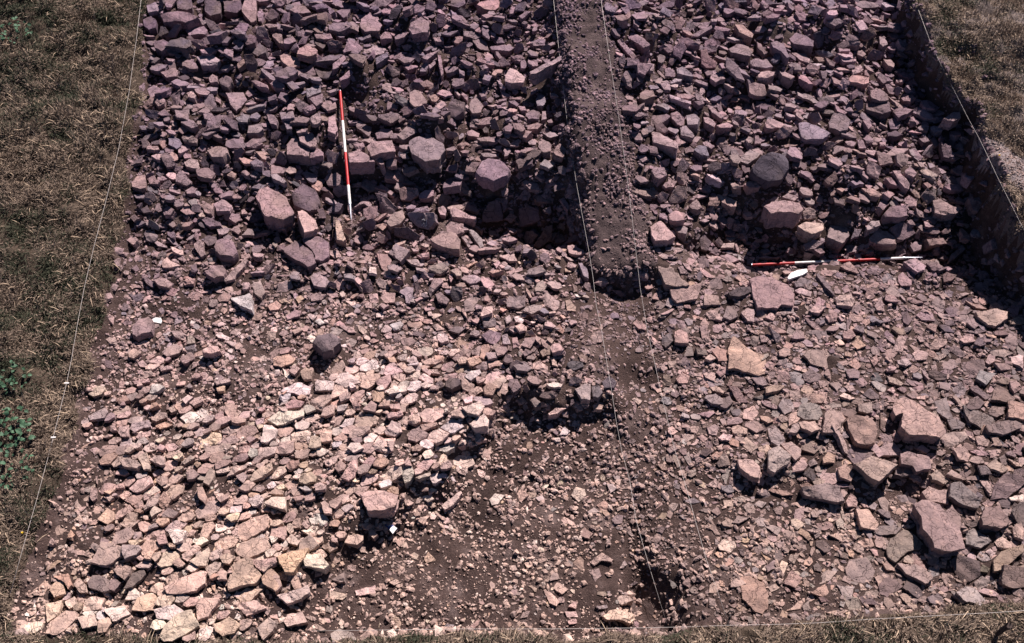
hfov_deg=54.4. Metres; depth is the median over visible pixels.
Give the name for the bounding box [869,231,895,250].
stone slab
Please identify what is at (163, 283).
stone slab
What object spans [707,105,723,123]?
stone slab
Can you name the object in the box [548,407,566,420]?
stone slab
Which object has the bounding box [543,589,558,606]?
stone slab
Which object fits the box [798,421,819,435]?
stone block
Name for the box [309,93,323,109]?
stone slab
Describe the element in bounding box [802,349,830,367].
stone slab
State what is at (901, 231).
rubble bank
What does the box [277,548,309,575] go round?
stone slab
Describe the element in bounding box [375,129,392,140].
stone slab
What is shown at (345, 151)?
ranging pole
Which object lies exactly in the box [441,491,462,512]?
stone slab
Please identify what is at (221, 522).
stone chips
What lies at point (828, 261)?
ranging pole
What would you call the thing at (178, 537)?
stone slab
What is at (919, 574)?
stone slab
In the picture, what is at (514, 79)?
stone slab
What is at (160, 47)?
stone block
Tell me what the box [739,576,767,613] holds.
stone slab
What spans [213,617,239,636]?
stone slab
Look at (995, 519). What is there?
stone block
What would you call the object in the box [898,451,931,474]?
stone block
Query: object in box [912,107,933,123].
stone slab
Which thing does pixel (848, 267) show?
stone slab
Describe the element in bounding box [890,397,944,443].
stone block
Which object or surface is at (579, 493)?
stone slab
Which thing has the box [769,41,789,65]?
stone block
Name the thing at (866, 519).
stone slab
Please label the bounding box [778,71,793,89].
stone block
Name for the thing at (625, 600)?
stone slab
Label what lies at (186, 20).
stone block
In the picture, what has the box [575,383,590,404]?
stone block
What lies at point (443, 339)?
stone slab
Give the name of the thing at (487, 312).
stone slab
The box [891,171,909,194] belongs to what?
stone slab
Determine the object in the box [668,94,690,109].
stone slab
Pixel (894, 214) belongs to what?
stone slab
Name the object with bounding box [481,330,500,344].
stone slab
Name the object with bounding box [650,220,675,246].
stone slab
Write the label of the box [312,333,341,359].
stone block
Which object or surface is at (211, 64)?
stone slab
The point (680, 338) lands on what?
stone block
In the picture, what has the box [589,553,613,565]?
stone slab
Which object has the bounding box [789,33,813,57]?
stone block
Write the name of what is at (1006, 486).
rubble spread
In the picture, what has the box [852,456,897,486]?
stone block
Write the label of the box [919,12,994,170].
string line
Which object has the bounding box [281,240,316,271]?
stone block
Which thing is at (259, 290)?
stone slab
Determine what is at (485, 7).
stone slab
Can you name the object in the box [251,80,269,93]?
stone block
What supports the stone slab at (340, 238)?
on the trench floor
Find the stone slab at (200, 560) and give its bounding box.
[189,547,210,567]
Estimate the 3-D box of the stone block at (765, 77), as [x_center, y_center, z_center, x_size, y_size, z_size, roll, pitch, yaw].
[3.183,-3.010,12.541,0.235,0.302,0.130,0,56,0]
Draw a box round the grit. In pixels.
[7,0,1023,641]
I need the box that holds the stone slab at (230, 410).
[224,402,236,416]
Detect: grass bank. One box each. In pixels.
[0,0,147,612]
[902,0,1023,265]
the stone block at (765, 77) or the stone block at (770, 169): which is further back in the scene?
the stone block at (765, 77)
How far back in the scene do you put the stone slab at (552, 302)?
11.05 m
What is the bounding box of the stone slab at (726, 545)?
[717,539,735,552]
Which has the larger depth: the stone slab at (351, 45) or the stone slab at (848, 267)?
the stone slab at (351, 45)
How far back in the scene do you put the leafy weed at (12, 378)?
10.16 m
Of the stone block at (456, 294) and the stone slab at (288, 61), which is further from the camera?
the stone slab at (288, 61)
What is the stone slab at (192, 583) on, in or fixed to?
on the stone paving
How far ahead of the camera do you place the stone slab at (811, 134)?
12.00 m
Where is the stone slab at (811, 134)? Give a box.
[798,122,829,145]
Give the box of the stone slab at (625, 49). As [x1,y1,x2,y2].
[617,38,635,58]
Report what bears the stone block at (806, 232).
on the rubble bank at (901, 231)
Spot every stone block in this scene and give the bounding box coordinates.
[131,175,147,193]
[132,317,154,341]
[153,39,169,56]
[160,11,201,30]
[177,0,193,14]
[202,346,221,357]
[204,0,222,22]
[206,265,227,283]
[207,146,230,164]
[214,239,238,264]
[219,75,234,92]
[242,0,257,24]
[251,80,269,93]
[256,186,295,234]
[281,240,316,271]
[286,135,310,165]
[292,183,320,214]
[297,210,317,238]
[302,236,329,263]
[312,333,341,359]
[348,150,374,174]
[360,490,398,517]
[409,136,445,173]
[430,231,460,256]
[450,286,462,301]
[454,7,470,18]
[470,414,488,434]
[475,158,510,191]
[482,199,502,222]
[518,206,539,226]
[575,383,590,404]
[639,90,654,105]
[651,132,677,159]
[673,329,688,346]
[727,44,752,61]
[734,24,752,45]
[737,459,760,482]
[749,152,788,188]
[756,71,774,84]
[759,200,802,228]
[766,446,791,477]
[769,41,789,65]
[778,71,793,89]
[780,442,800,462]
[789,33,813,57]
[795,222,823,243]
[797,74,812,90]
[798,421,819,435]
[799,483,844,504]
[821,408,844,435]
[823,10,837,23]
[825,225,848,253]
[827,113,849,135]
[843,415,876,448]
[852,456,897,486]
[877,36,887,51]
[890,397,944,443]
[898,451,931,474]
[908,500,964,556]
[931,199,959,221]
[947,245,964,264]
[947,482,982,510]
[950,555,980,582]
[978,506,1009,531]
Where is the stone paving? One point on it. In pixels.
(181, 623)
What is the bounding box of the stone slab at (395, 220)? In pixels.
[386,209,404,233]
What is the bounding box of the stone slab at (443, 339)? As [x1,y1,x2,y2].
[437,333,448,344]
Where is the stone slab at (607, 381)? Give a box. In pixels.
[601,376,616,389]
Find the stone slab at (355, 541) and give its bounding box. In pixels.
[344,534,363,548]
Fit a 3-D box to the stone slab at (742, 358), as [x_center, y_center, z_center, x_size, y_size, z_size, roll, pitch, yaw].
[2.537,0.425,10.806,0.454,0.260,0.416,10,57,7]
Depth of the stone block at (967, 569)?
9.51 m
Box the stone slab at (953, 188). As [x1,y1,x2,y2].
[942,184,963,193]
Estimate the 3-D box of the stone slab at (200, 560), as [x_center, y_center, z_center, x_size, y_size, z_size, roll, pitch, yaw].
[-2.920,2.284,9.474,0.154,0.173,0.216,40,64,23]
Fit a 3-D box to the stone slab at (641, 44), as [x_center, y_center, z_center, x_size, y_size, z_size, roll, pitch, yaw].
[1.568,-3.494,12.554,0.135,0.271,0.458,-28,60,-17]
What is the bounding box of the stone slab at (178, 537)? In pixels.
[167,529,187,545]
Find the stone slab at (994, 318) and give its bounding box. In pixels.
[974,308,1007,328]
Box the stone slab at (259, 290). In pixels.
[250,277,265,300]
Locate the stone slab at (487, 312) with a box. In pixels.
[481,306,492,317]
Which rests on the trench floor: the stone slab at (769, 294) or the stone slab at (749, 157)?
the stone slab at (769, 294)
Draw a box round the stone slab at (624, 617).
[602,609,634,626]
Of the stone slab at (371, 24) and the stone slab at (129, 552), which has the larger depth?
the stone slab at (371, 24)
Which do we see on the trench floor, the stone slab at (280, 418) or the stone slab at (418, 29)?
the stone slab at (280, 418)
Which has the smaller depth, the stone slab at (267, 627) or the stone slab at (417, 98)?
the stone slab at (267, 627)
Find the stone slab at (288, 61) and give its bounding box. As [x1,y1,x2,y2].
[280,54,299,69]
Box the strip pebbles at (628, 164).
[554,0,657,281]
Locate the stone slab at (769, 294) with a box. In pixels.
[747,276,794,311]
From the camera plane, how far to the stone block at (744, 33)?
12.72 m
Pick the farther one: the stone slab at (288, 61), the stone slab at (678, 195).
the stone slab at (288, 61)
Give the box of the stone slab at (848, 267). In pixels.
[839,262,858,273]
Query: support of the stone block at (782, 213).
on the rubble bank at (901, 231)
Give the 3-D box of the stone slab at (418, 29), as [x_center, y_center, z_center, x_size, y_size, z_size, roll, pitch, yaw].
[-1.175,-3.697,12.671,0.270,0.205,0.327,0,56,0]
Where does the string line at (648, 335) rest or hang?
on the trench floor
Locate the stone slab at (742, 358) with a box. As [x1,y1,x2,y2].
[727,336,765,376]
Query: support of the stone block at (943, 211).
on the rubble bank at (901, 231)
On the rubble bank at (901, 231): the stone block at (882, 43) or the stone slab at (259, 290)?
the stone block at (882, 43)
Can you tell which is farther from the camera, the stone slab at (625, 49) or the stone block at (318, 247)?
the stone slab at (625, 49)
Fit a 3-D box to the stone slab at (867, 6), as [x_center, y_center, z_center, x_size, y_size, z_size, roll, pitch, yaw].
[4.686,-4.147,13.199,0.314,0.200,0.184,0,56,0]
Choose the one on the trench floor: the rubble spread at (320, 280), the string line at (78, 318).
the rubble spread at (320, 280)
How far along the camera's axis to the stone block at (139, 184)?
11.58 m
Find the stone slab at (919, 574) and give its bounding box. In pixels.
[897,563,933,585]
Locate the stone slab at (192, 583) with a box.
[163,571,207,595]
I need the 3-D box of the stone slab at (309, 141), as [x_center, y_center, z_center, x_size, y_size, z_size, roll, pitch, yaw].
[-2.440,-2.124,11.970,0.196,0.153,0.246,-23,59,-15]
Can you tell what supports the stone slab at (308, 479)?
on the stone paving
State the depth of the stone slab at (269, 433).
10.16 m
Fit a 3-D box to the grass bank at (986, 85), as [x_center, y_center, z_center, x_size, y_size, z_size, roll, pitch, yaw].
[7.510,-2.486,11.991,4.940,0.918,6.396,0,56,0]
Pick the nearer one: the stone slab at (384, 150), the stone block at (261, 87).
the stone slab at (384, 150)
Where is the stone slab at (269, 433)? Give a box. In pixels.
[260,425,277,444]
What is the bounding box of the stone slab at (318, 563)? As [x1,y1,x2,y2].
[303,554,330,574]
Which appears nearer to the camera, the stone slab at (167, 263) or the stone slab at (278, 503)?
the stone slab at (278, 503)
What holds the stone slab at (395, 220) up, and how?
on the rubble bank at (296, 14)
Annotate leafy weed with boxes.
[0,16,31,46]
[0,360,31,393]
[0,406,35,452]
[0,450,33,491]
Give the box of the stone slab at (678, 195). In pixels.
[668,186,687,203]
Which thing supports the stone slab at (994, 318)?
on the trench floor
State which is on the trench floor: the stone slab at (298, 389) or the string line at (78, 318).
the stone slab at (298, 389)
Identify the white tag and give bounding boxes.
[152,317,161,323]
[787,269,807,280]
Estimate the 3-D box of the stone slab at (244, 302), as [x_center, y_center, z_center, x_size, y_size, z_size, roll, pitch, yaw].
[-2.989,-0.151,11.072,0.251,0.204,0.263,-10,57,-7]
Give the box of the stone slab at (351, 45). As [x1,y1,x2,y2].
[343,40,362,55]
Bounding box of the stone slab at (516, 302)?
[506,295,525,309]
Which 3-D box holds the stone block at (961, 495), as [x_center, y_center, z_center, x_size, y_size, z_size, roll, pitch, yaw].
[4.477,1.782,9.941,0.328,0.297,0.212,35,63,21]
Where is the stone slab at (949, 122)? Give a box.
[938,112,960,130]
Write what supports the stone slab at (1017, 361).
on the trench floor
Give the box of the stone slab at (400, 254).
[388,243,410,265]
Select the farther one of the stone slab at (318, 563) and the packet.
the packet
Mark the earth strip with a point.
(600, 228)
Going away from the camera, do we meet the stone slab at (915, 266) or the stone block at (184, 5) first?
the stone slab at (915, 266)
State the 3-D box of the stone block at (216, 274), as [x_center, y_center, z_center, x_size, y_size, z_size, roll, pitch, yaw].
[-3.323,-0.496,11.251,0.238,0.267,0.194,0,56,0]
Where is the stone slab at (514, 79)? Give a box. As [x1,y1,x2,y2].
[505,68,525,90]
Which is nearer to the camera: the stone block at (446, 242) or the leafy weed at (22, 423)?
the leafy weed at (22, 423)
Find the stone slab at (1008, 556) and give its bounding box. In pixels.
[992,544,1023,572]
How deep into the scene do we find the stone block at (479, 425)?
10.21 m
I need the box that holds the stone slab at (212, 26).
[205,18,221,30]
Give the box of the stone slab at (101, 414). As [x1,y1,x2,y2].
[88,408,108,421]
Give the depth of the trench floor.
10.59 m
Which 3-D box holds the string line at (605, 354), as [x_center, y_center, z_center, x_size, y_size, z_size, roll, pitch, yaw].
[0.924,-0.693,11.143,0.149,1.236,7.850,-6,56,-4]
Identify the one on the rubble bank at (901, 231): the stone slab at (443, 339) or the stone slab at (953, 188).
the stone slab at (953, 188)
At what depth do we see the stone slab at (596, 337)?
10.82 m
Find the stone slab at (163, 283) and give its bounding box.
[154,278,174,289]
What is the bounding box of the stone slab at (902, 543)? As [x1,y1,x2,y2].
[886,529,922,562]
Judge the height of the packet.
0.034 m
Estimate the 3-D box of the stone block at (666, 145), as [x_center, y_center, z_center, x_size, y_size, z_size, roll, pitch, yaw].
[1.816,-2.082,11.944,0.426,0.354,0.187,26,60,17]
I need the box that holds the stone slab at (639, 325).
[633,320,645,330]
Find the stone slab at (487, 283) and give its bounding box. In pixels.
[481,278,494,289]
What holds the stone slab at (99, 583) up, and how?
on the trench floor
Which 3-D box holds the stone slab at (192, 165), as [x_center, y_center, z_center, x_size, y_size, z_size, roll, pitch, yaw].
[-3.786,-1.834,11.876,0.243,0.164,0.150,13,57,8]
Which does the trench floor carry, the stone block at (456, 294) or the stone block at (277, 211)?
the stone block at (456, 294)
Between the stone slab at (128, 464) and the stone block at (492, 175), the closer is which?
the stone slab at (128, 464)
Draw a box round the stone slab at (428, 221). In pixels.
[407,212,438,229]
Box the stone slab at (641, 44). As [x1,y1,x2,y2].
[628,33,649,58]
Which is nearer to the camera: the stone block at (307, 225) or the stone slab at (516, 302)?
the stone slab at (516, 302)
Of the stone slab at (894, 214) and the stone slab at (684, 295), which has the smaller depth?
the stone slab at (684, 295)
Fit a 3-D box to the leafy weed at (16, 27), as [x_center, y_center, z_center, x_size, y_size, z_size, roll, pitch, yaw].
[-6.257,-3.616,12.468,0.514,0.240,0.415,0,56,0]
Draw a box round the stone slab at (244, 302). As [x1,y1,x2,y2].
[230,293,253,314]
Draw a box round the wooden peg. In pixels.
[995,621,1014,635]
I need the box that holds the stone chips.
[7,0,1023,642]
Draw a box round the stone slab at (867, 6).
[856,1,878,11]
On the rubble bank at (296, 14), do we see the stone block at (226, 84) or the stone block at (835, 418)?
the stone block at (226, 84)
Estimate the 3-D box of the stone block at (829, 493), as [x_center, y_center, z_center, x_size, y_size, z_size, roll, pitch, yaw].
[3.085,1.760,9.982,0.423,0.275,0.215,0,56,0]
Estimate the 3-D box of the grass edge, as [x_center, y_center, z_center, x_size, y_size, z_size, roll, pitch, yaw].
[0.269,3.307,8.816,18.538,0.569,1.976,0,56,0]
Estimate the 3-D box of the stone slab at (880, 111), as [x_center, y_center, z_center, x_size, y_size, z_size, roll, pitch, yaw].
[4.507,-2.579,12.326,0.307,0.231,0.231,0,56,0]
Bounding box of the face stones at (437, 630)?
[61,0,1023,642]
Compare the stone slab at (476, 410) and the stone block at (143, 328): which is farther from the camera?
the stone block at (143, 328)
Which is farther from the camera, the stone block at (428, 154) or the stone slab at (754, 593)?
the stone block at (428, 154)
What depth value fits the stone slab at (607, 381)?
10.48 m
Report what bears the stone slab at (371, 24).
on the rubble bank at (296, 14)
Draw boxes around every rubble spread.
[106,249,695,642]
[652,252,1023,624]
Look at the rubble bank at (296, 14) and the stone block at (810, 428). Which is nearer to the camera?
the stone block at (810, 428)
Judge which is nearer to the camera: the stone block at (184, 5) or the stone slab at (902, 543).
the stone slab at (902, 543)
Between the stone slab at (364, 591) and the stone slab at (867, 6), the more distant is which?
the stone slab at (867, 6)
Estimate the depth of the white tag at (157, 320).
10.96 m
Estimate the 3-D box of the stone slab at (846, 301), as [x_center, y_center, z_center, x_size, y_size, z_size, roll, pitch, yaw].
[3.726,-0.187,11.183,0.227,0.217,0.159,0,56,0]
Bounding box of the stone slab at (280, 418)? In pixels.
[267,409,304,426]
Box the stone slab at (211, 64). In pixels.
[196,55,220,72]
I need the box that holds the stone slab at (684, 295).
[669,283,701,303]
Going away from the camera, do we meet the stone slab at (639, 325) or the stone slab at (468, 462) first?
the stone slab at (468, 462)
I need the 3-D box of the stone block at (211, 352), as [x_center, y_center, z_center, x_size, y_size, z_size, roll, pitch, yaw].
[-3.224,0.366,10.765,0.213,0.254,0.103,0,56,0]
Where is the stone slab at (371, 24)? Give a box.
[360,12,382,37]
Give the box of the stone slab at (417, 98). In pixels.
[409,90,426,108]
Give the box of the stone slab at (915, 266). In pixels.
[899,258,925,274]
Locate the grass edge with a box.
[0,603,1023,642]
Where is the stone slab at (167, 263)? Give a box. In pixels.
[161,257,180,269]
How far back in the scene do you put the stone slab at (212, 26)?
12.77 m
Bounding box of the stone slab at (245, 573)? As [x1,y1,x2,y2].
[227,558,261,591]
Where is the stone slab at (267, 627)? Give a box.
[256,617,276,640]
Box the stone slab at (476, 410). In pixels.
[461,401,484,417]
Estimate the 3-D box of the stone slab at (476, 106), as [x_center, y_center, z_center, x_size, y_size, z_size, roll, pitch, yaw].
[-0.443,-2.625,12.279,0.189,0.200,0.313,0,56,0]
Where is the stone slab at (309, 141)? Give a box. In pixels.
[299,133,317,151]
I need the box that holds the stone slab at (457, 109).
[447,98,465,119]
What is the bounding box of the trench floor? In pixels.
[8,0,1023,642]
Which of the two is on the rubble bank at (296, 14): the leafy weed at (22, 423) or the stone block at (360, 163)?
the stone block at (360, 163)
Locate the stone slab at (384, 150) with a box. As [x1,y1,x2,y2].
[367,140,395,162]
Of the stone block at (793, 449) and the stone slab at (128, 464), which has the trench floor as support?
the stone block at (793, 449)
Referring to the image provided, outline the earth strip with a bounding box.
[556,0,657,283]
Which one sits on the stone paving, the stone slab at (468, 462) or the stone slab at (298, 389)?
the stone slab at (468, 462)
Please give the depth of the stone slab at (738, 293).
11.16 m
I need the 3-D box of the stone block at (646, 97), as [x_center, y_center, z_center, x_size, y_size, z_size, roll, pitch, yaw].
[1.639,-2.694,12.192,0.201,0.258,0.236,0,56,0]
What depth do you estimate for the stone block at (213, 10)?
12.96 m
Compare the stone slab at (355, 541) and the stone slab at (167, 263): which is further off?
the stone slab at (167, 263)
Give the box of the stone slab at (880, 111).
[865,101,890,119]
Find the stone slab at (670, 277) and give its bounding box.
[658,265,688,290]
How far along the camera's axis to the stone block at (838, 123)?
12.14 m
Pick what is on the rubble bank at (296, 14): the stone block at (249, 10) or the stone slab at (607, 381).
the stone block at (249, 10)
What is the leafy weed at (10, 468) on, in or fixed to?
on the grass bank at (107, 223)
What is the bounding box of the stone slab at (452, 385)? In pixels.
[445,378,461,392]
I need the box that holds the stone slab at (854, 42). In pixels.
[845,33,860,51]
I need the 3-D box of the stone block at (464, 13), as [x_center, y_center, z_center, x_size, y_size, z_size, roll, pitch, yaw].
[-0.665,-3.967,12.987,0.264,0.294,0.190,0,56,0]
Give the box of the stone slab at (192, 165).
[184,159,199,173]
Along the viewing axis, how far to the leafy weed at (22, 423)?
9.89 m
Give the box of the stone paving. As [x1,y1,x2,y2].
[6,344,507,641]
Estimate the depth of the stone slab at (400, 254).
11.41 m
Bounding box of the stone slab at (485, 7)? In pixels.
[476,0,498,14]
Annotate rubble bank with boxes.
[127,0,584,259]
[604,0,996,260]
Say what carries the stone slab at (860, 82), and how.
on the rubble bank at (901, 231)
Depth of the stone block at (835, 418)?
10.25 m
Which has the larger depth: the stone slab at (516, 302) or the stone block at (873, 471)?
the stone slab at (516, 302)
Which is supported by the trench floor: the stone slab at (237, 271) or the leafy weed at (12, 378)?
the stone slab at (237, 271)
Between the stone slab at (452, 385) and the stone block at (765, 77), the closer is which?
the stone slab at (452, 385)
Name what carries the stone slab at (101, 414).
on the trench floor
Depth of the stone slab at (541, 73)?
12.24 m
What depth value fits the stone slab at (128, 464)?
9.92 m
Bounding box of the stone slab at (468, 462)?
[453,455,474,468]
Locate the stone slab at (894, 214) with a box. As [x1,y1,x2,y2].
[880,204,907,224]
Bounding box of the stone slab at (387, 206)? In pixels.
[375,193,397,213]
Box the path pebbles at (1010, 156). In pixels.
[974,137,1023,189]
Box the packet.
[385,524,396,533]
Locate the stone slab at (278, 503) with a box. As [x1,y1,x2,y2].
[264,497,286,512]
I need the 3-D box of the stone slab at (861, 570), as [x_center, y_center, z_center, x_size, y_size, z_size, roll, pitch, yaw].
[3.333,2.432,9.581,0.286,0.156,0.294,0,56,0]
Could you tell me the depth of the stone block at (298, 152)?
11.89 m
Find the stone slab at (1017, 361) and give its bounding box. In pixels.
[1010,355,1022,369]
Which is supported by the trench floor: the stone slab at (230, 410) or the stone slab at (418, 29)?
the stone slab at (230, 410)
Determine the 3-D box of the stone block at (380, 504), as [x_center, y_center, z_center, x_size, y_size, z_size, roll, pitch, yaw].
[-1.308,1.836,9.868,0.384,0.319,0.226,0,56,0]
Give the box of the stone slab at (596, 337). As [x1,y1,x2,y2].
[590,330,603,343]
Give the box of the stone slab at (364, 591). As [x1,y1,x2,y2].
[355,585,375,595]
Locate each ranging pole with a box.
[339,90,351,215]
[751,257,921,265]
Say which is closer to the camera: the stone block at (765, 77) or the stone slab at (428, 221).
the stone slab at (428, 221)
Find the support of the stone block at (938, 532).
on the trench floor
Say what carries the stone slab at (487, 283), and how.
on the trench floor
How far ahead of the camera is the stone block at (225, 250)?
11.29 m
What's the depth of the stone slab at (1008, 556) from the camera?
9.52 m
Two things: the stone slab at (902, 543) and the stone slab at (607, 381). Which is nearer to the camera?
the stone slab at (902, 543)
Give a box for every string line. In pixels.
[10,4,140,592]
[336,610,1023,630]
[554,8,666,622]
[601,2,725,614]
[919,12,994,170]
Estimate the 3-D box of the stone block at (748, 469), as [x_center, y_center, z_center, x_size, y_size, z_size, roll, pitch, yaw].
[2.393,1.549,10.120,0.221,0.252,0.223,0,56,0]
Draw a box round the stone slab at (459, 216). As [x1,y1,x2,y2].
[450,207,475,227]
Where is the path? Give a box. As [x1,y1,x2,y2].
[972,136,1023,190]
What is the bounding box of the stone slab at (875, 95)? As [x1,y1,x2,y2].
[867,88,888,102]
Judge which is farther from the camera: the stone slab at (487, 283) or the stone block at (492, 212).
the stone block at (492, 212)
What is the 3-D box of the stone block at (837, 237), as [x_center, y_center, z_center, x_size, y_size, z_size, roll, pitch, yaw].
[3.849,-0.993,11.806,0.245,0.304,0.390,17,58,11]
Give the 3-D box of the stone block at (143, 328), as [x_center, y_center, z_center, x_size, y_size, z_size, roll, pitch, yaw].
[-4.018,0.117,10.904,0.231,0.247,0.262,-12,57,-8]
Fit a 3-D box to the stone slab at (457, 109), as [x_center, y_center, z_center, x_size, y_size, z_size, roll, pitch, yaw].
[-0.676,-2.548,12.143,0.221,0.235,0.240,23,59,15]
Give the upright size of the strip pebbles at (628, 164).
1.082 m
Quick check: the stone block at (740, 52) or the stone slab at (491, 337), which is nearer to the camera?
the stone slab at (491, 337)
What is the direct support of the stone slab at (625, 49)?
on the rubble bank at (901, 231)
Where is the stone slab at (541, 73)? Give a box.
[529,55,562,84]
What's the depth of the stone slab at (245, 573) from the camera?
9.33 m
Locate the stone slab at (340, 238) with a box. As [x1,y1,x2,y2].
[335,220,346,246]
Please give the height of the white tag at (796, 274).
0.046 m
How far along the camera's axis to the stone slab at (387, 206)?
11.79 m
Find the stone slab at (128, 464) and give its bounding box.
[120,458,142,471]
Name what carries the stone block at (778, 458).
on the trench floor
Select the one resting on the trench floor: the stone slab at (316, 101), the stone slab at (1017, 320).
the stone slab at (1017, 320)
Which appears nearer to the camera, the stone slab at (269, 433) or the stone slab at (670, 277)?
the stone slab at (269, 433)
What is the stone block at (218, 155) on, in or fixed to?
on the rubble bank at (296, 14)
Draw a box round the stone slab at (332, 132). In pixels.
[328,114,337,142]
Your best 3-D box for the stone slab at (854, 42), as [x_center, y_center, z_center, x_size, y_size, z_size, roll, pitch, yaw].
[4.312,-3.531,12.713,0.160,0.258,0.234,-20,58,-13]
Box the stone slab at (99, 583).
[87,575,111,593]
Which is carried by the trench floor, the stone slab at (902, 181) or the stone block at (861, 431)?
the stone block at (861, 431)
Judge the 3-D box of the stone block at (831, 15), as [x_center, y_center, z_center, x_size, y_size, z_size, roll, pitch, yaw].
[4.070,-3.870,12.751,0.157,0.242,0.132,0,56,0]
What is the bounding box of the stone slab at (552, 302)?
[542,293,559,310]
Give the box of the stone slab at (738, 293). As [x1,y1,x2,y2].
[728,286,751,299]
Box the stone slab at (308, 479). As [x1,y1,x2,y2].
[299,472,316,485]
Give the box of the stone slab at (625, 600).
[617,595,633,605]
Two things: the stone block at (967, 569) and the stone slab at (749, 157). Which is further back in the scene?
the stone slab at (749, 157)
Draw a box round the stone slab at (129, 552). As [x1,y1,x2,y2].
[121,545,142,561]
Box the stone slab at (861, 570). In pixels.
[844,557,874,582]
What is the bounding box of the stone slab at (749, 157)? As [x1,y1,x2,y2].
[740,150,760,165]
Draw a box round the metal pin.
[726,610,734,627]
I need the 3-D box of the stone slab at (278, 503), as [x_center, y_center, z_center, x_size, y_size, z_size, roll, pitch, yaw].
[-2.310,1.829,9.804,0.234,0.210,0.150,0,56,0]
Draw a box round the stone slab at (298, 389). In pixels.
[281,382,310,395]
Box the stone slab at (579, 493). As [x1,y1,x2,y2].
[571,487,585,502]
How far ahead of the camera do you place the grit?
10.49 m
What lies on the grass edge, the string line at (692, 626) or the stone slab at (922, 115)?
the string line at (692, 626)
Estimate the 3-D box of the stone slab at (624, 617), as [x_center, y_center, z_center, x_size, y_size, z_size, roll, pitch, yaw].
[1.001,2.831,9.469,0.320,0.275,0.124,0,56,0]
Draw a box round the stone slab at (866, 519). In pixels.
[854,509,878,530]
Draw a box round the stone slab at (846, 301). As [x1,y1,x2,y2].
[835,294,854,308]
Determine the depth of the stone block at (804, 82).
12.44 m
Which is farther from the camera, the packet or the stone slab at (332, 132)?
the stone slab at (332, 132)
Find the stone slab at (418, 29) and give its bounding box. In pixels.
[408,17,429,43]
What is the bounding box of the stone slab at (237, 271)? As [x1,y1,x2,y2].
[224,258,249,283]
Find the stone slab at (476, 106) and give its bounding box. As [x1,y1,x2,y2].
[469,95,483,117]
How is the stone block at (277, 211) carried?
on the rubble bank at (296, 14)
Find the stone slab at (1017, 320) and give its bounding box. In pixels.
[1008,316,1023,324]
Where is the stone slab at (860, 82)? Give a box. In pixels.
[848,75,868,90]

